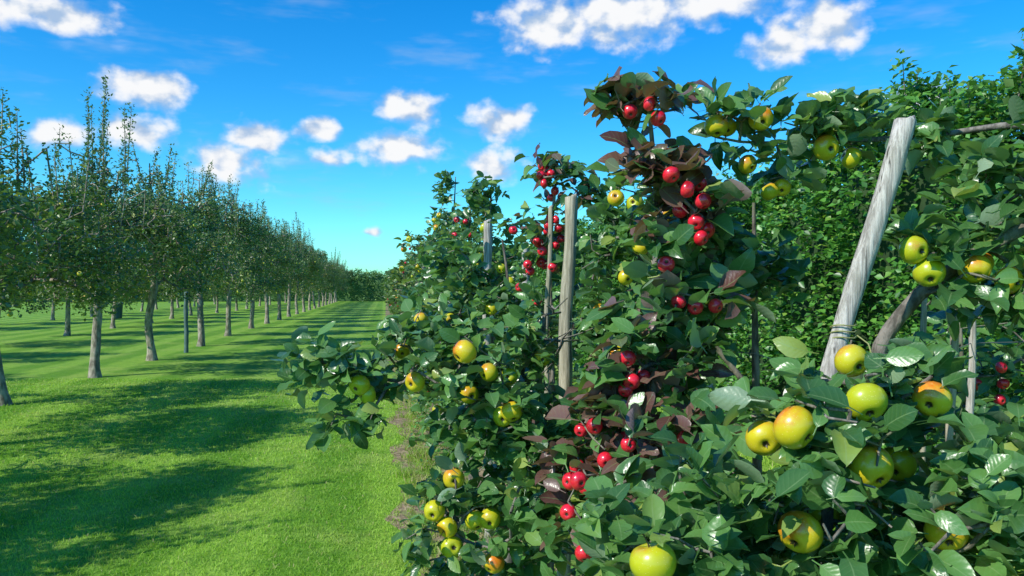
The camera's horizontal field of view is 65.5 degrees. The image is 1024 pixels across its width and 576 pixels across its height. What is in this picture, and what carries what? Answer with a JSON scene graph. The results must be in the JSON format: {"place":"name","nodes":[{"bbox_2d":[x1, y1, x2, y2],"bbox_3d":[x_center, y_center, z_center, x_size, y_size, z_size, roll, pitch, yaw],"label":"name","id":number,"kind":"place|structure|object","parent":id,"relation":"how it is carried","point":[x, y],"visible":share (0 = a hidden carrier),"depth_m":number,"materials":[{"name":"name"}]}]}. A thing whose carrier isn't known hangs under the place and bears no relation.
{"place":"outdoors","nodes":[
{"label":"outdoors","id":0,"kind":"place"},
{"bbox_2d":[385,303,575,575],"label":"soil bed","id":1,"kind":"object","parent":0,"point":[401,516],"visible":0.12,"depth_m":7.04,"materials":[{"name":"brown soil"}]},
{"bbox_2d":[377,273,404,308],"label":"espalier apple tree","id":2,"kind":"object","parent":1,"relation":"on","point":[388,300],"visible":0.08,"depth_m":23.10,"materials":[{"name":"green plant"}]},
{"bbox_2d":[385,251,415,312],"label":"espalier apple tree","id":3,"kind":"object","parent":1,"relation":"on","point":[408,258],"depth_m":18.12,"materials":[{"name":"green plant"}]},
{"bbox_2d":[386,252,414,312],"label":"espalier apple tree","id":4,"kind":"object","parent":1,"relation":"on","point":[395,284],"visible":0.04,"depth_m":20.48,"materials":[{"name":"green plant"}]},
{"bbox_2d":[382,234,425,311],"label":"espalier apple tree","id":5,"kind":"object","parent":1,"relation":"on","point":[419,237],"visible":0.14,"depth_m":15.93,"materials":[{"name":"green plant"}]},
{"bbox_2d":[387,241,434,314],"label":"espalier apple tree","id":6,"kind":"object","parent":1,"relation":"on","point":[399,280],"visible":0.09,"depth_m":13.90,"materials":[{"name":"green plant"}]},
{"bbox_2d":[381,207,479,320],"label":"espalier apple tree","id":7,"kind":"object","parent":1,"relation":"on","point":[408,284],"visible":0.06,"depth_m":9.04,"materials":[{"name":"green plant"}]},
{"bbox_2d":[397,208,467,318],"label":"espalier apple tree","id":8,"kind":"object","parent":1,"relation":"on","point":[421,265],"visible":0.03,"depth_m":10.54,"materials":[{"name":"green plant"}]},
{"bbox_2d":[270,283,610,575],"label":"espalier apple tree","id":9,"kind":"object","parent":1,"relation":"on","point":[494,417],"visible":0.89,"depth_m":2.61,"materials":[{"name":"green plant"}]},
{"bbox_2d":[407,179,510,480],"bbox_3d":[-0.343,0.359,6.399,0.882,2.484,1.019,0,0,-38],"label":"espalier apple tree","id":10,"kind":"object","parent":1,"relation":"on","point":[467,215],"visible":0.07,"depth_m":6.32,"materials":[{"name":"green plant"}]},
{"bbox_2d":[390,169,537,398],"bbox_3d":[-0.493,0.230,7.672,1.511,2.741,1.197,0,0,0],"label":"espalier apple tree","id":11,"kind":"object","parent":1,"relation":"on","point":[447,180],"visible":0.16,"depth_m":7.61,"materials":[{"name":"green plant"}]},
{"bbox_2d":[396,170,575,529],"bbox_3d":[-0.138,0.413,5.167,1.042,2.376,1.161,0,0,42],"label":"espalier apple tree","id":12,"kind":"object","parent":1,"relation":"on","point":[488,209],"visible":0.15,"depth_m":5.11,"materials":[{"name":"green plant"}]},
{"bbox_2d":[482,219,492,542],"bbox_3d":[-0.152,0.583,5.000,0.073,2.036,0.061,0,0,0],"label":"wooden stake","id":13,"kind":"object","parent":1,"relation":"on","point":[487,244],"visible":0.26,"depth_m":4.98,"materials":[{"name":"grey wood"}]},
{"bbox_2d":[581,341,770,358],"bbox_3d":[-0.407,0.225,7.315,0.503,0.013,10.511,0,0,-12],"label":"trellis wire","id":14,"kind":"object","parent":13,"relation":"attached to","point":[743,352],"visible":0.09,"depth_m":2.79,"materials":[{"name":"grey metal"}]},
{"bbox_2d":[405,401,575,574],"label":"weeds","id":15,"kind":"object","parent":1,"relation":"on","point":[573,557],"visible":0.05,"depth_m":6.58,"materials":[{"name":"green plant"}]},
{"bbox_2d":[399,234,584,562],"bbox_3d":[-0.078,0.667,4.039,1.101,1.866,0.668,0,0,20],"label":"espalier apple tree","id":16,"kind":"object","parent":1,"relation":"on","point":[490,304],"visible":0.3,"depth_m":3.96,"materials":[{"name":"green plant"}]},
{"bbox_2d":[521,241,533,511],"bbox_3d":[0.086,0.669,4.399,0.056,1.868,0.242,0,0,-11],"label":"wooden stake","id":17,"kind":"object","parent":1,"relation":"on","point":[527,276],"visible":0.02,"depth_m":4.47,"materials":[{"name":"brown wood"}]},
{"bbox_2d":[544,205,552,444],"bbox_3d":[0.153,0.620,3.450,0.050,1.961,0.026,0,0,0],"label":"wooden stake","id":18,"kind":"object","parent":1,"relation":"on","point":[549,261],"visible":0.43,"depth_m":3.44,"materials":[{"name":"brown wood"}]},
{"bbox_2d":[487,143,620,572],"bbox_3d":[0.218,0.482,3.570,0.606,2.237,0.559,0,0,-28],"label":"crab apple tree","id":19,"kind":"object","parent":1,"relation":"on","point":[547,170],"visible":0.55,"depth_m":3.50,"materials":[{"name":"green plant"}]},
{"bbox_2d":[557,193,577,575],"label":"wooden stake","id":20,"kind":"object","parent":1,"relation":"on","point":[566,310],"visible":0.58,"depth_m":3.28,"materials":[{"name":"grey wood"}]},
{"bbox_2d":[522,66,775,575],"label":"columnar red apple tree","id":21,"kind":"object","parent":1,"relation":"on","point":[610,399],"visible":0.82,"depth_m":2.30,"materials":[{"name":"green plant"}]},
{"bbox_2d":[530,178,810,472],"bbox_3d":[0.561,0.595,2.822,0.938,2.011,0.588,0,0,22],"label":"espalier apple tree","id":22,"kind":"object","parent":1,"relation":"on","point":[770,269],"visible":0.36,"depth_m":2.80,"materials":[{"name":"green plant"}]},
{"bbox_2d":[562,335,1023,575],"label":"espalier apple tree","id":23,"kind":"object","parent":1,"relation":"on","point":[831,455],"visible":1,"depth_m":1.55,"materials":[{"name":"green plant"}]},
{"bbox_2d":[782,115,916,559],"bbox_3d":[0.727,0.583,2.050,0.622,2.052,0.056,0,0,0],"label":"wooden stake","id":24,"kind":"object","parent":1,"relation":"on","point":[885,191],"visible":0.64,"depth_m":2.03,"materials":[{"name":"grey wood"}]},
{"bbox_2d":[830,323,871,352],"bbox_3d":[0.870,0.130,2.041,0.104,0.081,0.065,0,0,27],"label":"twine tie","id":25,"kind":"object","parent":24,"relation":"attached to","point":[851,338],"visible":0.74,"depth_m":2.02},
{"bbox_2d":[688,76,1023,353],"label":"espalier apple tree","id":26,"kind":"object","parent":1,"relation":"on","point":[823,119],"visible":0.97,"depth_m":2.23,"materials":[{"name":"green plant"}]},
{"bbox_2d":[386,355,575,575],"bbox_3d":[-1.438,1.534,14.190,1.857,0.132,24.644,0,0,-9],"label":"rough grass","id":27,"kind":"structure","parent":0,"point":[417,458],"depth_m":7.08,"materials":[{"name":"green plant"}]},
{"bbox_2d":[0,301,1020,575],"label":"lawn","id":28,"kind":"structure","parent":0,"point":[38,345],"depth_m":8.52,"materials":[{"name":"green plant"}]},
{"bbox_2d":[0,249,61,313],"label":"orchard apple tree","id":29,"kind":"object","parent":28,"relation":"on","point":[42,302],"visible":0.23,"depth_m":22.72,"materials":[{"name":"green plant"}]},
{"bbox_2d":[0,170,79,280],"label":"orchard apple tree","id":30,"kind":"object","parent":28,"relation":"on","point":[11,226],"visible":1,"depth_m":7.55,"materials":[{"name":"green plant"}]},
{"bbox_2d":[24,277,72,319],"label":"orchard apple tree","id":31,"kind":"object","parent":28,"relation":"on","point":[53,313],"depth_m":39.52,"materials":[{"name":"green plant"}]},
{"bbox_2d":[10,246,116,335],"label":"orchard apple tree","id":32,"kind":"object","parent":28,"relation":"on","point":[67,331],"visible":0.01,"depth_m":26.60,"materials":[{"name":"green plant"}]},
{"bbox_2d":[0,87,156,405],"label":"orchard apple tree","id":33,"kind":"object","parent":28,"relation":"on","point":[75,267],"visible":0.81,"depth_m":11.23,"materials":[{"name":"green plant"}]},
{"bbox_2d":[13,70,214,377],"bbox_3d":[-7.399,-1.140,14.317,3.779,5.608,3.471,0,0,-7],"label":"orchard apple tree","id":34,"kind":"object","parent":28,"relation":"on","point":[155,227],"visible":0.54,"depth_m":14.34,"materials":[{"name":"green plant"}]},
{"bbox_2d":[73,265,159,327],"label":"orchard apple tree","id":35,"kind":"object","parent":28,"relation":"on","point":[112,324],"visible":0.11,"depth_m":31.55,"materials":[{"name":"green plant"}]},
{"bbox_2d":[112,302,122,317],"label":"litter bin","id":36,"kind":"object","parent":28,"relation":"on","point":[119,312],"visible":0.34,"depth_m":41.85,"materials":[{"name":"green paint"}]},
{"bbox_2d":[36,136,232,360],"bbox_3d":[-7.884,-0.803,17.598,3.520,4.934,3.842,0,0,12],"label":"orchard apple tree","id":37,"kind":"object","parent":28,"relation":"on","point":[151,355],"visible":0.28,"depth_m":17.51,"materials":[{"name":"green plant"}]},
{"bbox_2d":[137,266,143,311],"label":"orchard apple tree","id":38,"kind":"object","parent":28,"relation":"on","point":[142,306],"visible":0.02,"depth_m":54.23,"materials":[{"name":"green plant"}]},
{"bbox_2d":[107,267,195,322],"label":"orchard apple tree","id":39,"kind":"object","parent":28,"relation":"on","point":[159,289],"visible":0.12,"depth_m":35.86,"materials":[{"name":"green plant"}]},
{"bbox_2d":[146,265,214,318],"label":"orchard apple tree","id":40,"kind":"object","parent":28,"relation":"on","point":[172,305],"visible":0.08,"depth_m":41.33,"materials":[{"name":"green plant"}]},
{"bbox_2d":[183,291,188,352],"bbox_3d":[-8.059,0.839,19.701,0.124,1.530,0.113,0,0,0],"label":"painted stake","id":41,"kind":"object","parent":28,"relation":"on","point":[186,337],"visible":0.95,"depth_m":19.66,"materials":[{"name":"grey paint"}]},
{"bbox_2d":[165,278,220,315],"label":"orchard apple tree","id":42,"kind":"object","parent":28,"relation":"on","point":[190,306],"visible":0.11,"depth_m":46.22,"materials":[{"name":"green plant"}]},
{"bbox_2d":[16,268,390,301],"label":"hedge","id":43,"kind":"object","parent":28,"relation":"on","point":[365,286],"visible":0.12,"depth_m":95.92,"materials":[{"name":"green plant"}]},
{"bbox_2d":[134,160,280,346],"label":"orchard apple tree","id":44,"kind":"object","parent":28,"relation":"on","point":[229,270],"visible":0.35,"depth_m":22.08,"materials":[{"name":"green plant"}]},
{"bbox_2d":[194,277,245,312],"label":"orchard apple tree","id":45,"kind":"object","parent":28,"relation":"on","point":[217,304],"visible":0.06,"depth_m":51.16,"materials":[{"name":"green plant"}]},
{"bbox_2d":[159,174,285,335],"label":"orchard apple tree","id":46,"kind":"object","parent":28,"relation":"on","point":[268,251],"visible":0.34,"depth_m":26.45,"materials":[{"name":"green plant"}]},
{"bbox_2d":[214,279,255,310],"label":"orchard apple tree","id":47,"kind":"object","parent":28,"relation":"on","point":[236,305],"visible":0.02,"depth_m":56.00,"materials":[{"name":"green plant"}]},
{"bbox_2d":[204,206,305,328],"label":"orchard apple tree","id":48,"kind":"object","parent":28,"relation":"on","point":[281,261],"visible":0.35,"depth_m":31.42,"materials":[{"name":"green plant"}]},
{"bbox_2d":[234,199,299,323],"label":"orchard apple tree","id":49,"kind":"object","parent":28,"relation":"on","point":[290,251],"visible":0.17,"depth_m":35.80,"materials":[{"name":"green plant"}]},
{"bbox_2d":[237,223,312,319],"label":"orchard apple tree","id":50,"kind":"object","parent":28,"relation":"on","point":[299,277],"visible":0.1,"depth_m":39.95,"materials":[{"name":"green plant"}]},
{"bbox_2d":[268,232,324,313],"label":"orchard apple tree","id":51,"kind":"object","parent":28,"relation":"on","point":[296,294],"visible":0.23,"depth_m":48.67,"materials":[{"name":"green plant"}]},
{"bbox_2d":[279,217,325,316],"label":"orchard apple tree","id":52,"kind":"object","parent":28,"relation":"on","point":[316,268],"visible":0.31,"depth_m":44.44,"materials":[{"name":"green plant"}]},
{"bbox_2d":[287,212,329,311],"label":"orchard apple tree","id":53,"kind":"object","parent":28,"relation":"on","point":[324,256],"visible":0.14,"depth_m":52.95,"materials":[{"name":"green plant"}]},
{"bbox_2d":[292,260,337,309],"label":"orchard apple tree","id":54,"kind":"object","parent":28,"relation":"on","point":[327,274],"visible":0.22,"depth_m":57.24,"materials":[{"name":"green plant"}]},
{"bbox_2d":[295,262,335,308],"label":"orchard apple tree","id":55,"kind":"object","parent":28,"relation":"on","point":[329,287],"visible":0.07,"depth_m":61.56,"materials":[{"name":"green plant"}]},
{"bbox_2d":[293,246,338,306],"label":"orchard apple tree","id":56,"kind":"object","parent":28,"relation":"on","point":[333,285],"visible":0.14,"depth_m":65.55,"materials":[{"name":"green plant"}]},
{"bbox_2d":[319,260,341,305],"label":"orchard apple tree","id":57,"kind":"object","parent":28,"relation":"on","point":[337,281],"visible":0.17,"depth_m":70.44,"materials":[{"name":"green plant"}]},
{"bbox_2d":[319,255,347,304],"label":"orchard apple tree","id":58,"kind":"object","parent":28,"relation":"on","point":[341,277],"visible":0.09,"depth_m":74.54,"materials":[{"name":"green plant"}]},
{"bbox_2d":[328,259,347,303],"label":"orchard apple tree","id":59,"kind":"object","parent":28,"relation":"on","point":[341,289],"visible":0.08,"depth_m":78.77,"materials":[{"name":"green plant"}]},
{"bbox_2d":[327,263,351,302],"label":"orchard apple tree","id":60,"kind":"object","parent":28,"relation":"on","point":[343,284],"visible":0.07,"depth_m":83.04,"materials":[{"name":"green plant"}]},
{"bbox_2d":[331,247,350,301],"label":"orchard apple tree","id":61,"kind":"object","parent":28,"relation":"on","point":[338,268],"visible":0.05,"depth_m":91.68,"materials":[{"name":"green plant"}]},
{"bbox_2d":[332,259,350,302],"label":"orchard apple tree","id":62,"kind":"object","parent":28,"relation":"on","point":[337,263],"visible":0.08,"depth_m":87.43,"materials":[{"name":"green plant"}]},
{"bbox_2d":[339,259,353,283],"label":"orchard apple tree","id":63,"kind":"object","parent":28,"relation":"on","point":[349,271],"visible":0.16,"depth_m":95.88,"materials":[{"name":"green plant"}]},
{"bbox_2d":[478,27,1023,551],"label":"hedge","id":64,"kind":"object","parent":28,"relation":"on","point":[826,227],"visible":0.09,"depth_m":6.44,"materials":[{"name":"green plant"}]},
{"bbox_2d":[918,297,927,471],"bbox_3d":[1.500,0.720,2.900,0.042,1.762,0.025,0,0,0],"label":"wooden stake","id":65,"kind":"object","parent":28,"relation":"on","point":[923,319],"visible":0.09,"depth_m":2.89,"materials":[{"name":"grey wood"}]},
{"bbox_2d":[838,301,1023,554],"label":"young apple tree","id":66,"kind":"object","parent":28,"relation":"on","point":[1001,365],"visible":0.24,"depth_m":3.07,"materials":[{"name":"green plant"}]},
{"bbox_2d":[945,308,958,440],"bbox_3d":[1.325,0.819,2.400,0.039,1.565,0.027,0,0,0],"label":"wooden stake","id":67,"kind":"object","parent":28,"relation":"on","point":[949,431],"visible":0.14,"depth_m":2.39,"materials":[{"name":"grey wood"}]},
{"bbox_2d":[886,342,1020,353],"bbox_3d":[1.687,0.185,2.584,1.925,0.013,0.188,0,0,-25],"label":"trellis wire","id":68,"kind":"object","parent":67,"relation":"attached to","point":[988,342],"visible":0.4,"depth_m":2.62,"materials":[{"name":"grey metal"}]},
{"bbox_2d":[965,321,976,413],"bbox_3d":[1.500,0.845,2.600,0.044,1.511,0.028,0,0,0],"label":"wooden stake","id":69,"kind":"object","parent":28,"relation":"on","point":[970,398],"visible":0.23,"depth_m":2.59,"materials":[{"name":"grey wood"}]},
{"bbox_2d":[0,0,1023,276],"label":"sky","id":70,"kind":"structure","parent":0,"point":[342,116],"materials":[{"name":"blue"}]}
]}

